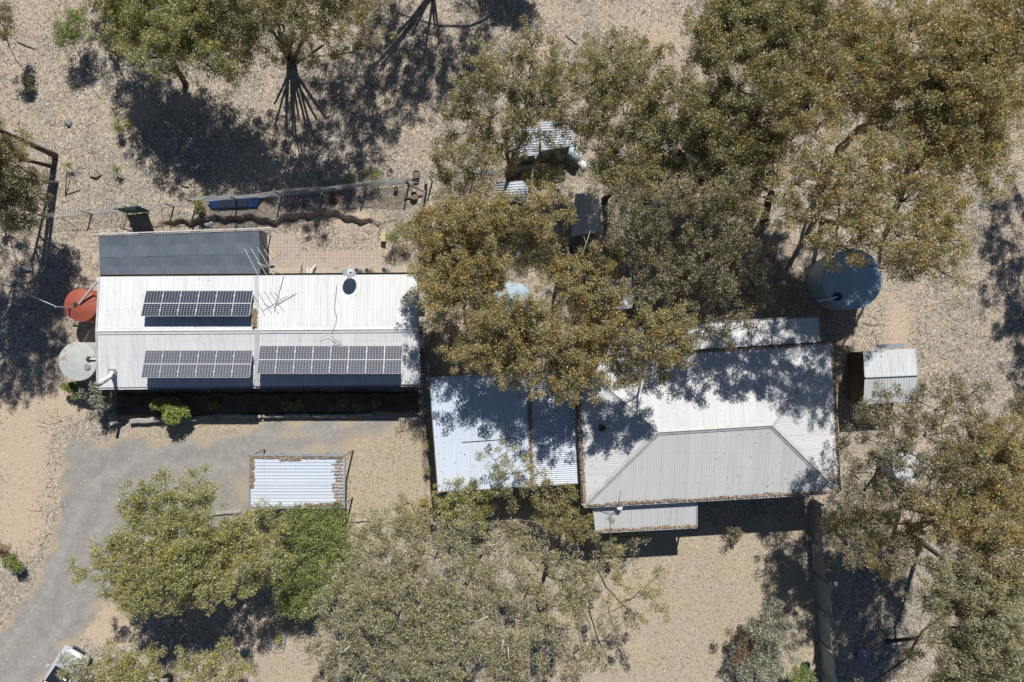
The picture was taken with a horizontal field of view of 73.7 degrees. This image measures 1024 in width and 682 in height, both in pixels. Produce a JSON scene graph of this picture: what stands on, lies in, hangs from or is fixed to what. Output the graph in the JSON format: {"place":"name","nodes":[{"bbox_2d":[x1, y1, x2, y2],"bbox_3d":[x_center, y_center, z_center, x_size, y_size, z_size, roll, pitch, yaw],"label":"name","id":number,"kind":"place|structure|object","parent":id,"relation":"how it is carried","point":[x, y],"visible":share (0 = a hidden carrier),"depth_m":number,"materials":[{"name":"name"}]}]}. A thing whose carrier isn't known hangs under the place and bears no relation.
{"place":"outdoors","nodes":[
{"label":"outdoors","id":0,"kind":"place"},
{"bbox_2d":[0,412,404,681],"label":"driveway","id":1,"kind":"structure","parent":0,"point":[58,591],"depth_m":42.04,"materials":[{"name":"grey gravel"}]},
{"bbox_2d":[212,509,241,514],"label":"timber sleeper","id":2,"kind":"object","parent":1,"relation":"on","point":[227,512],"visible":0.84,"depth_m":41.89,"materials":[{"name":"beige wood"}]},
{"bbox_2d":[248,449,353,508],"bbox_3d":[-12.490,8.099,40.807,5.651,2.435,3.265,0,90,0],"label":"carport","id":3,"kind":"object","parent":1,"relation":"on","point":[288,483],"visible":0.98,"depth_m":39.66,"materials":[{"name":"metal"}]},
{"bbox_2d":[267,234,381,266],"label":"paved path","id":4,"kind":"structure","parent":0,"point":[277,244],"depth_m":41.99,"materials":[{"name":"brick"}]},
{"bbox_2d":[261,266,416,272],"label":"concrete path","id":5,"kind":"structure","parent":0,"point":[377,269],"depth_m":41.99,"materials":[{"name":"beige concrete"}]},
{"bbox_2d":[0,0,1023,681],"bbox_3d":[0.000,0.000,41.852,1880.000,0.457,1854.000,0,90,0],"label":"ground","id":6,"kind":"structure","parent":0,"point":[22,452],"depth_m":42.04,"materials":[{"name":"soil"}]},
{"bbox_2d":[0,541,11,560],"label":"shrub","id":7,"kind":"object","parent":6,"relation":"on","point":[2,553],"visible":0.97,"depth_m":41.13,"materials":[{"name":"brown plant"}]},
{"bbox_2d":[0,0,18,41],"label":"shrub","id":8,"kind":"object","parent":6,"relation":"on","point":[4,18],"visible":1,"depth_m":39.36,"materials":[{"name":"green plant"}]},
{"bbox_2d":[3,553,23,573],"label":"shrub","id":9,"kind":"object","parent":6,"relation":"on","point":[13,564],"visible":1,"depth_m":41.03,"materials":[{"name":"green plant"}]},
{"bbox_2d":[20,75,32,91],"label":"shrub","id":10,"kind":"object","parent":6,"relation":"on","point":[26,84],"visible":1,"depth_m":41.46,"materials":[{"name":"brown plant"}]},
{"bbox_2d":[0,157,54,224],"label":"gum tree","id":11,"kind":"object","parent":6,"relation":"on","point":[39,181],"visible":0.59,"depth_m":37.49,"materials":[{"name":"green plant"}]},
{"bbox_2d":[0,134,58,235],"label":"gum tree","id":12,"kind":"object","parent":6,"relation":"on","point":[14,214],"visible":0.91,"depth_m":36.86,"materials":[{"name":"green plant"}]},
{"bbox_2d":[0,116,58,196],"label":"gum tree","id":13,"kind":"object","parent":6,"relation":"on","point":[26,142],"visible":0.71,"depth_m":36.20,"materials":[{"name":"green plant"}]},
{"bbox_2d":[42,645,91,681],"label":"parked car","id":14,"kind":"object","parent":6,"relation":"on","point":[51,676],"visible":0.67,"depth_m":41.08,"materials":[{"name":"silver metal"}]},
{"bbox_2d":[58,381,80,399],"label":"shrub","id":15,"kind":"object","parent":6,"relation":"on","point":[71,387],"visible":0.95,"depth_m":41.10,"materials":[{"name":"green plant"}]},
{"bbox_2d":[50,5,96,52],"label":"shrub","id":16,"kind":"object","parent":6,"relation":"on","point":[71,33],"visible":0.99,"depth_m":40.03,"materials":[{"name":"green plant"}]},
{"bbox_2d":[58,342,95,380],"bbox_3d":[-25.433,1.200,40.962,2.267,2.176,2.267,0,90,0],"label":"water tank","id":17,"kind":"object","parent":6,"relation":"on","point":[75,363],"visible":0.65,"depth_m":39.95,"materials":[{"name":"grey metal"}]},
{"bbox_2d":[54,650,102,681],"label":"tree","id":18,"kind":"object","parent":6,"relation":"on","point":[62,673],"visible":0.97,"depth_m":38.87,"materials":[{"name":"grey plant"}]},
{"bbox_2d":[64,289,96,321],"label":"water tank","id":19,"kind":"object","parent":6,"relation":"on","point":[84,310],"visible":0.73,"depth_m":40.22,"materials":[{"name":"red plastic"}]},
{"bbox_2d":[74,377,115,419],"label":"shrub","id":20,"kind":"object","parent":6,"relation":"on","point":[103,397],"visible":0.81,"depth_m":40.49,"materials":[{"name":"green plant"}]},
{"bbox_2d":[1,201,195,221],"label":"wire fence","id":21,"kind":"object","parent":6,"relation":"on","point":[123,206],"visible":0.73,"depth_m":41.39,"materials":[{"name":"grey metal"}]},
{"bbox_2d":[114,202,148,213],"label":"green tarp","id":22,"kind":"object","parent":21,"relation":"hanging from","point":[135,209],"visible":1,"depth_m":40.79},
{"bbox_2d":[111,115,134,132],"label":"shrub","id":23,"kind":"object","parent":6,"relation":"on","point":[118,127],"visible":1,"depth_m":41.28,"materials":[{"name":"green plant"}]},
{"bbox_2d":[129,416,163,423],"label":"timber sleeper","id":24,"kind":"object","parent":6,"relation":"on","point":[156,419],"visible":0.69,"depth_m":41.70,"materials":[{"name":"beige wood"}]},
{"bbox_2d":[80,0,257,93],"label":"gum tree","id":25,"kind":"object","parent":6,"relation":"on","point":[180,41],"visible":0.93,"depth_m":35.91,"materials":[{"name":"green plant"}]},
{"bbox_2d":[149,396,190,425],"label":"shrub","id":26,"kind":"object","parent":6,"relation":"on","point":[177,411],"visible":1,"depth_m":40.77,"materials":[{"name":"green plant"}]},
{"bbox_2d":[88,636,263,681],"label":"gum tree","id":27,"kind":"object","parent":6,"relation":"on","point":[117,673],"visible":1,"depth_m":37.52,"materials":[{"name":"green plant"}]},
{"bbox_2d":[65,462,294,622],"bbox_3d":[-17.562,10.791,38.370,12.045,7.710,8.602,0,90,0],"label":"gum tree","id":28,"kind":"object","parent":6,"relation":"on","point":[183,560],"visible":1,"depth_m":35.95,"materials":[{"name":"green plant"}]},
{"bbox_2d":[97,227,270,274],"bbox_3d":[-19.160,-5.201,40.944,10.163,2.219,2.875,0,90,0],"label":"shade pergola","id":29,"kind":"object","parent":6,"relation":"on","point":[214,251],"visible":0.98,"depth_m":39.96,"materials":[{"name":"grey fabric"}]},
{"bbox_2d":[189,192,204,212],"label":"shrub","id":30,"kind":"object","parent":6,"relation":"on","point":[198,202],"visible":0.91,"depth_m":41.00,"materials":[{"name":"green plant"}]},
{"bbox_2d":[180,415,214,421],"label":"timber sleeper","id":31,"kind":"object","parent":6,"relation":"on","point":[200,417],"visible":0.92,"depth_m":41.72,"materials":[{"name":"grey wood"}]},
{"bbox_2d":[222,414,262,417],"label":"timber sleeper","id":32,"kind":"object","parent":6,"relation":"on","point":[243,415],"visible":1,"depth_m":41.72,"materials":[{"name":"grey wood"}]},
{"bbox_2d":[95,272,428,389],"bbox_3d":[-14.603,-0.581,40.649,19.246,2.901,6.863,0,90,0],"label":"farmhouse","id":33,"kind":"object","parent":6,"relation":"on","point":[303,305],"visible":0.78,"depth_m":39.61,"materials":[{"name":"white paint"}]},
{"bbox_2d":[78,278,97,304],"bbox_3d":[-24.791,-2.879,39.971,0.195,0.451,2.125,41,90,0],"label":"downpipe","id":34,"kind":"object","parent":33,"relation":"attached to","point":[88,292],"visible":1,"depth_m":39.89,"materials":[{"name":"white paint"}]},
{"bbox_2d":[95,369,115,386],"bbox_3d":[-23.397,2.067,39.318,1.245,0.892,0.725,-39,90,0],"label":"flue pipe","id":35,"kind":"object","parent":33,"relation":"on","point":[102,381],"visible":1,"depth_m":39.01,"materials":[{"name":"white metal"}]},
{"bbox_2d":[141,291,253,315],"bbox_3d":[-18.044,-2.159,39.204,6.279,0.688,1.502,0,90,0],"label":"solar array","id":36,"kind":"object","parent":33,"relation":"on","point":[197,303],"visible":1,"depth_m":39.14,"materials":[{"name":"glass"}]},
{"bbox_2d":[141,350,254,377],"bbox_3d":[-18.003,1.313,39.208,6.254,0.815,1.549,0,90,0],"label":"solar array","id":37,"kind":"object","parent":33,"relation":"on","point":[196,363],"visible":1,"depth_m":39.03,"materials":[{"name":"glass"}]},
{"bbox_2d":[245,248,291,275],"bbox_3d":[-13.309,-4.336,38.425,2.624,2.450,1.596,0,90,0],"label":"tv antenna","id":38,"kind":"object","parent":33,"relation":"attached to","point":[269,261],"visible":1,"depth_m":37.29,"materials":[{"name":"metal"}]},
{"bbox_2d":[257,346,403,373],"bbox_3d":[-10.387,1.069,39.183,8.312,0.806,1.584,0,90,0],"label":"solar array","id":39,"kind":"object","parent":33,"relation":"on","point":[329,359],"visible":1,"depth_m":39.00,"materials":[{"name":"glass"}]},
{"bbox_2d":[342,265,355,282],"bbox_3d":[-9.341,-3.852,39.115,0.872,0.986,0.925,0,90,0],"label":"satellite dish","id":40,"kind":"object","parent":33,"relation":"attached to","point":[348,272],"visible":1,"depth_m":39.12,"materials":[{"name":"metal"}]},
{"bbox_2d":[117,391,418,416],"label":"garden bed","id":41,"kind":"object","parent":6,"relation":"on","point":[138,404],"visible":0.92,"depth_m":41.81,"materials":[{"name":"soil"}]},
{"bbox_2d":[269,628,285,648],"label":"sapling guard","id":42,"kind":"object","parent":6,"relation":"on","point":[272,638],"visible":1,"depth_m":41.65,"materials":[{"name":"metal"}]},
{"bbox_2d":[262,413,311,417],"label":"timber sleeper","id":43,"kind":"object","parent":6,"relation":"on","point":[287,415],"visible":1,"depth_m":41.73,"materials":[{"name":"grey wood"}]},
{"bbox_2d":[177,0,397,82],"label":"gum tree","id":44,"kind":"object","parent":6,"relation":"on","point":[313,22],"visible":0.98,"depth_m":34.91,"materials":[{"name":"green plant"}]},
{"bbox_2d":[183,177,422,203],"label":"wire fence","id":45,"kind":"object","parent":6,"relation":"on","point":[362,185],"visible":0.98,"depth_m":40.93,"materials":[{"name":"grey metal"}]},
{"bbox_2d":[208,196,258,207],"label":"leaning panel","id":46,"kind":"object","parent":45,"relation":"attached to","point":[243,202],"visible":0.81,"depth_m":41.41,"materials":[{"name":"blue plastic"}]},
{"bbox_2d":[262,500,359,624],"bbox_3d":[-11.621,12.921,40.214,6.085,4.037,7.650,0,90,0],"label":"green bush","id":47,"kind":"object","parent":6,"relation":"on","point":[310,583],"visible":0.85,"depth_m":39.29,"materials":[{"name":"green plant"}]},
{"bbox_2d":[312,413,347,417],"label":"timber sleeper","id":48,"kind":"object","parent":6,"relation":"on","point":[330,415],"visible":1,"depth_m":41.75,"materials":[{"name":"grey wood"}]},
{"bbox_2d":[328,193,338,203],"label":"drum lid","id":49,"kind":"object","parent":6,"relation":"on","point":[333,198],"visible":1,"depth_m":41.59,"materials":[{"name":"metal"}]},
{"bbox_2d":[289,0,391,19],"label":"gum tree","id":50,"kind":"object","parent":6,"relation":"on","point":[335,7],"visible":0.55,"depth_m":34.23,"materials":[{"name":"green plant"}]},
{"bbox_2d":[348,412,372,417],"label":"timber sleeper","id":51,"kind":"object","parent":6,"relation":"on","point":[359,415],"visible":1,"depth_m":41.77,"materials":[{"name":"grey wood"}]},
{"bbox_2d":[298,495,446,681],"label":"gum tree","id":52,"kind":"object","parent":6,"relation":"on","point":[374,590],"visible":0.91,"depth_m":35.31,"materials":[{"name":"green plant"}]},
{"bbox_2d":[360,166,384,185],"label":"shrub","id":53,"kind":"object","parent":6,"relation":"on","point":[374,177],"visible":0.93,"depth_m":40.97,"materials":[{"name":"green plant"}]},
{"bbox_2d":[385,216,410,243],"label":"shrub","id":54,"kind":"object","parent":6,"relation":"on","point":[402,229],"visible":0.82,"depth_m":40.79,"materials":[{"name":"green plant"}]},
{"bbox_2d":[405,181,427,217],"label":"strainer frame","id":55,"kind":"object","parent":6,"relation":"on","point":[424,191],"visible":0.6,"depth_m":41.03,"materials":[{"name":"grey metal"}]},
{"bbox_2d":[397,490,439,526],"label":"shrub","id":56,"kind":"object","parent":6,"relation":"on","point":[424,505],"visible":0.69,"depth_m":40.55,"materials":[{"name":"green plant"}]},
{"bbox_2d":[395,184,520,322],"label":"gum tree","id":57,"kind":"object","parent":6,"relation":"on","point":[432,242],"visible":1,"depth_m":34.75,"materials":[{"name":"green plant"}]},
{"bbox_2d":[376,503,548,681],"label":"gum tree","id":58,"kind":"object","parent":6,"relation":"on","point":[454,593],"visible":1,"depth_m":34.21,"materials":[{"name":"green plant"}]},
{"bbox_2d":[441,355,486,375],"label":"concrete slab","id":59,"kind":"structure","parent":6,"relation":"on","point":[446,367],"depth_m":41.99,"materials":[{"name":"grey concrete"}]},
{"bbox_2d":[431,475,499,534],"bbox_3d":[-2.809,9.377,40.356,4.088,3.723,3.377,15,90,0],"label":"shrub","id":60,"kind":"object","parent":6,"relation":"on","point":[478,512],"visible":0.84,"depth_m":39.26,"materials":[{"name":"green plant"}]},
{"bbox_2d":[429,372,530,491],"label":"workshop","id":61,"kind":"structure","parent":6,"relation":"on","point":[461,432],"depth_m":39.40,"materials":[{"name":"metal"}]},
{"bbox_2d":[429,164,546,181],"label":"wire fence","id":62,"kind":"object","parent":6,"relation":"on","point":[526,167],"visible":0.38,"depth_m":41.34,"materials":[{"name":"grey metal"}]},
{"bbox_2d":[425,13,587,207],"bbox_3d":[-0.395,-11.294,37.237,8.464,10.014,8.925,0,90,0],"label":"gum tree","id":63,"kind":"object","parent":6,"relation":"on","point":[490,75],"visible":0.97,"depth_m":35.03,"materials":[{"name":"green plant"}]},
{"bbox_2d":[485,282,533,327],"bbox_3d":[-0.100,-1.967,40.965,3.000,2.170,3.000,0,90,0],"label":"water tank","id":64,"kind":"object","parent":6,"relation":"on","point":[518,286],"visible":0.15,"depth_m":39.95,"materials":[{"name":"white metal"}]},
{"bbox_2d":[0,0,1023,681],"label":"fallen twigs","id":65,"kind":"object","parent":6,"relation":"on","point":[504,270],"visible":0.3,"depth_m":41.98,"materials":[{"name":"brown wood"}]},
{"bbox_2d":[496,180,527,201],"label":"hen shelter","id":66,"kind":"object","parent":6,"relation":"on","point":[518,186],"visible":0.66,"depth_m":41.11,"materials":[{"name":"metal"}]},
{"bbox_2d":[473,438,551,513],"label":"tree","id":67,"kind":"object","parent":6,"relation":"on","point":[501,474],"visible":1,"depth_m":37.53,"materials":[{"name":"green plant"}]},
{"bbox_2d":[512,126,537,162],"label":"garden shed","id":68,"kind":"structure","parent":6,"relation":"on","point":[530,158],"depth_m":40.11,"materials":[{"name":"metal"}]},
{"bbox_2d":[426,282,626,408],"bbox_3d":[0.757,0.299,37.773,10.638,8.886,6.478,0,90,0],"label":"gum tree","id":69,"kind":"object","parent":6,"relation":"on","point":[524,348],"visible":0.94,"depth_m":35.23,"materials":[{"name":"green plant"}]},
{"bbox_2d":[486,518,619,680],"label":"gum tree","id":70,"kind":"object","parent":6,"relation":"on","point":[570,589],"visible":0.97,"depth_m":35.24,"materials":[{"name":"green plant"}]},
{"bbox_2d":[529,371,578,486],"bbox_3d":[2.385,5.015,40.680,2.755,2.840,6.706,-2,90,0],"label":"lean to","id":71,"kind":"object","parent":6,"relation":"on","point":[546,443],"visible":0.69,"depth_m":39.32,"materials":[{"name":"metal"}]},
{"bbox_2d":[476,174,633,320],"bbox_3d":[2.438,-4.559,37.479,5.558,9.496,8.957,-38,90,0],"label":"gum tree","id":72,"kind":"object","parent":6,"relation":"on","point":[534,234],"visible":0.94,"depth_m":34.61,"materials":[{"name":"green plant"}]},
{"bbox_2d":[540,121,573,155],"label":"garden shed","id":73,"kind":"structure","parent":6,"relation":"on","point":[544,126],"depth_m":40.21,"materials":[{"name":"metal"}]},
{"bbox_2d":[530,476,594,545],"bbox_3d":[2.965,9.691,40.372,4.208,3.688,3.389,29,90,0],"label":"shrub","id":74,"kind":"object","parent":6,"relation":"on","point":[569,520],"visible":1,"depth_m":39.19,"materials":[{"name":"green plant"}]},
{"bbox_2d":[565,146,581,162],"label":"barrel","id":75,"kind":"object","parent":6,"relation":"on","point":[570,153],"visible":0.86,"depth_m":41.20,"materials":[{"name":"white metal"}]},
{"bbox_2d":[571,192,600,238],"bbox_3d":[4.323,-7.415,40.991,1.769,2.218,2.633,0,90,0],"label":"aviary","id":76,"kind":"object","parent":6,"relation":"on","point":[587,208],"visible":0.91,"depth_m":39.90,"materials":[{"name":"metal"}]},
{"bbox_2d":[584,531,650,560],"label":"shrub","id":77,"kind":"object","parent":6,"relation":"on","point":[614,537],"visible":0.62,"depth_m":40.25,"materials":[{"name":"green plant"}]},
{"bbox_2d":[604,277,632,309],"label":"garden shed","id":78,"kind":"structure","parent":6,"relation":"on","point":[626,305],"depth_m":40.00,"materials":[{"name":"metal"}]},
{"bbox_2d":[577,517,670,635],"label":"gum tree","id":79,"kind":"object","parent":6,"relation":"on","point":[604,557],"visible":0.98,"depth_m":36.88,"materials":[{"name":"green plant"}]},
{"bbox_2d":[550,24,710,212],"bbox_3d":[6.066,-11.433,37.580,8.376,9.372,9.489,0,90,0],"label":"gum tree","id":80,"kind":"object","parent":6,"relation":"on","point":[612,95],"visible":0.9,"depth_m":34.50,"materials":[{"name":"green plant"}]},
{"bbox_2d":[582,298,701,392],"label":"gum tree","id":81,"kind":"object","parent":6,"relation":"on","point":[659,334],"visible":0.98,"depth_m":33.34,"materials":[{"name":"green plant"}]},
{"bbox_2d":[594,166,775,350],"bbox_3d":[8.924,-4.115,37.115,9.505,10.333,9.334,0,90,0],"label":"gum tree","id":82,"kind":"object","parent":6,"relation":"on","point":[718,248],"visible":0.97,"depth_m":34.00,"materials":[{"name":"green plant"}]},
{"bbox_2d":[574,315,840,532],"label":"hip roof house","id":83,"kind":"structure","parent":6,"relation":"on","point":[669,449],"depth_m":38.57,"materials":[{"name":"paint"}]},
{"bbox_2d":[98,285,840,532],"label":"roof litter","id":84,"kind":"object","parent":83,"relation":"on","point":[254,324],"visible":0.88,"depth_m":38.86,"materials":[{"name":"brown plant"}]},
{"bbox_2d":[668,65,796,227],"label":"gum tree","id":85,"kind":"object","parent":6,"relation":"on","point":[753,160],"visible":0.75,"depth_m":33.58,"materials":[{"name":"green plant"}]},
{"bbox_2d":[726,524,744,544],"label":"shrub","id":86,"kind":"object","parent":6,"relation":"on","point":[736,532],"visible":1,"depth_m":41.23,"materials":[{"name":"green plant"}]},
{"bbox_2d":[723,620,761,663],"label":"shrub","id":87,"kind":"object","parent":6,"relation":"on","point":[740,653],"visible":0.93,"depth_m":40.15,"materials":[{"name":"brown plant"}]},
{"bbox_2d":[681,0,844,138],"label":"gum tree","id":88,"kind":"object","parent":6,"relation":"on","point":[750,38],"visible":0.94,"depth_m":32.13,"materials":[{"name":"green plant"}]},
{"bbox_2d":[736,596,803,681],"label":"shrub","id":89,"kind":"object","parent":6,"relation":"on","point":[755,666],"visible":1,"depth_m":39.67,"materials":[{"name":"green plant"}]},
{"bbox_2d":[785,663,817,681],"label":"shrub","id":90,"kind":"object","parent":6,"relation":"on","point":[801,673],"visible":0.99,"depth_m":40.35,"materials":[{"name":"green plant"}]},
{"bbox_2d":[692,0,924,169],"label":"gum tree","id":91,"kind":"object","parent":6,"relation":"on","point":[874,43],"visible":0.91,"depth_m":31.92,"materials":[{"name":"green plant"}]},
{"bbox_2d":[810,498,828,582],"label":"paling fence","id":92,"kind":"object","parent":6,"relation":"on","point":[819,567],"visible":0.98,"depth_m":41.23,"materials":[{"name":"grey wood"}]},
{"bbox_2d":[813,574,836,681],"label":"shade cloth fence","id":93,"kind":"object","parent":6,"relation":"on","point":[824,608],"visible":1,"depth_m":41.20,"materials":[{"name":"fabric"}]},
{"bbox_2d":[807,249,881,309],"bbox_3d":[19.884,-3.624,40.915,3.524,2.270,3.524,0,90,0],"label":"water tank","id":94,"kind":"object","parent":6,"relation":"on","point":[849,287],"visible":0.83,"depth_m":39.86,"materials":[{"name":"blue metal"}]},
{"bbox_2d":[857,648,876,664],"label":"plastic tub","id":95,"kind":"object","parent":6,"relation":"on","point":[868,659],"visible":1,"depth_m":41.99,"materials":[{"name":"plastic"}]},
{"bbox_2d":[761,111,991,309],"bbox_3d":[16.496,-6.524,35.371,10.827,13.753,7.581,18,90,0],"label":"gum tree","id":96,"kind":"object","parent":6,"relation":"on","point":[871,189],"visible":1,"depth_m":30.18,"materials":[{"name":"green plant"}]},
{"bbox_2d":[848,348,917,403],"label":"shed","id":97,"kind":"structure","parent":6,"relation":"on","point":[867,369],"depth_m":39.89,"materials":[{"name":"metal"}]},
{"bbox_2d":[876,344,904,348],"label":"iron sheet","id":98,"kind":"object","parent":97,"relation":"on","point":[879,346],"visible":1,"depth_m":40.08,"materials":[{"name":"silver metal"}]},
{"bbox_2d":[878,446,925,482],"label":"water tank","id":99,"kind":"object","parent":6,"relation":"on","point":[896,475],"visible":0.23,"depth_m":40.37,"materials":[{"name":"metal"}]},
{"bbox_2d":[827,370,1007,578],"bbox_3d":[19.958,6.797,36.966,9.136,10.590,10.683,0,90,0],"label":"gum tree","id":100,"kind":"object","parent":6,"relation":"on","point":[910,426],"visible":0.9,"depth_m":33.84,"materials":[{"name":"green plant"}]},
{"bbox_2d":[819,410,1023,590],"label":"gum tree","id":101,"kind":"object","parent":6,"relation":"on","point":[1009,535],"visible":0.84,"depth_m":33.08,"materials":[{"name":"green plant"}]},
{"bbox_2d":[854,535,1019,681],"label":"gum tree","id":102,"kind":"object","parent":6,"relation":"on","point":[897,640],"visible":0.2,"depth_m":34.23,"materials":[{"name":"green plant"}]},
{"bbox_2d":[880,0,1023,204],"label":"gum tree","id":103,"kind":"object","parent":6,"relation":"on","point":[976,55],"visible":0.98,"depth_m":29.93,"materials":[{"name":"green plant"}]},
{"bbox_2d":[894,538,1023,681],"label":"gum tree","id":104,"kind":"object","parent":6,"relation":"on","point":[976,601],"visible":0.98,"depth_m":32.50,"materials":[{"name":"green plant"}]},
{"bbox_2d":[1001,390,1023,424],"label":"shrub","id":105,"kind":"object","parent":6,"relation":"on","point":[1019,410],"visible":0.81,"depth_m":38.91,"materials":[{"name":"green plant"}]},
{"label":"cable pole","id":106,"kind":"object","parent":6,"relation":"on","visible":0},
{"bbox_2d":[0,282,54,305],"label":"power cable","id":107,"kind":"object","parent":106,"relation":"attached to","point":[27,294],"visible":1,"depth_m":38.66,"materials":[{"name":"white paint"}]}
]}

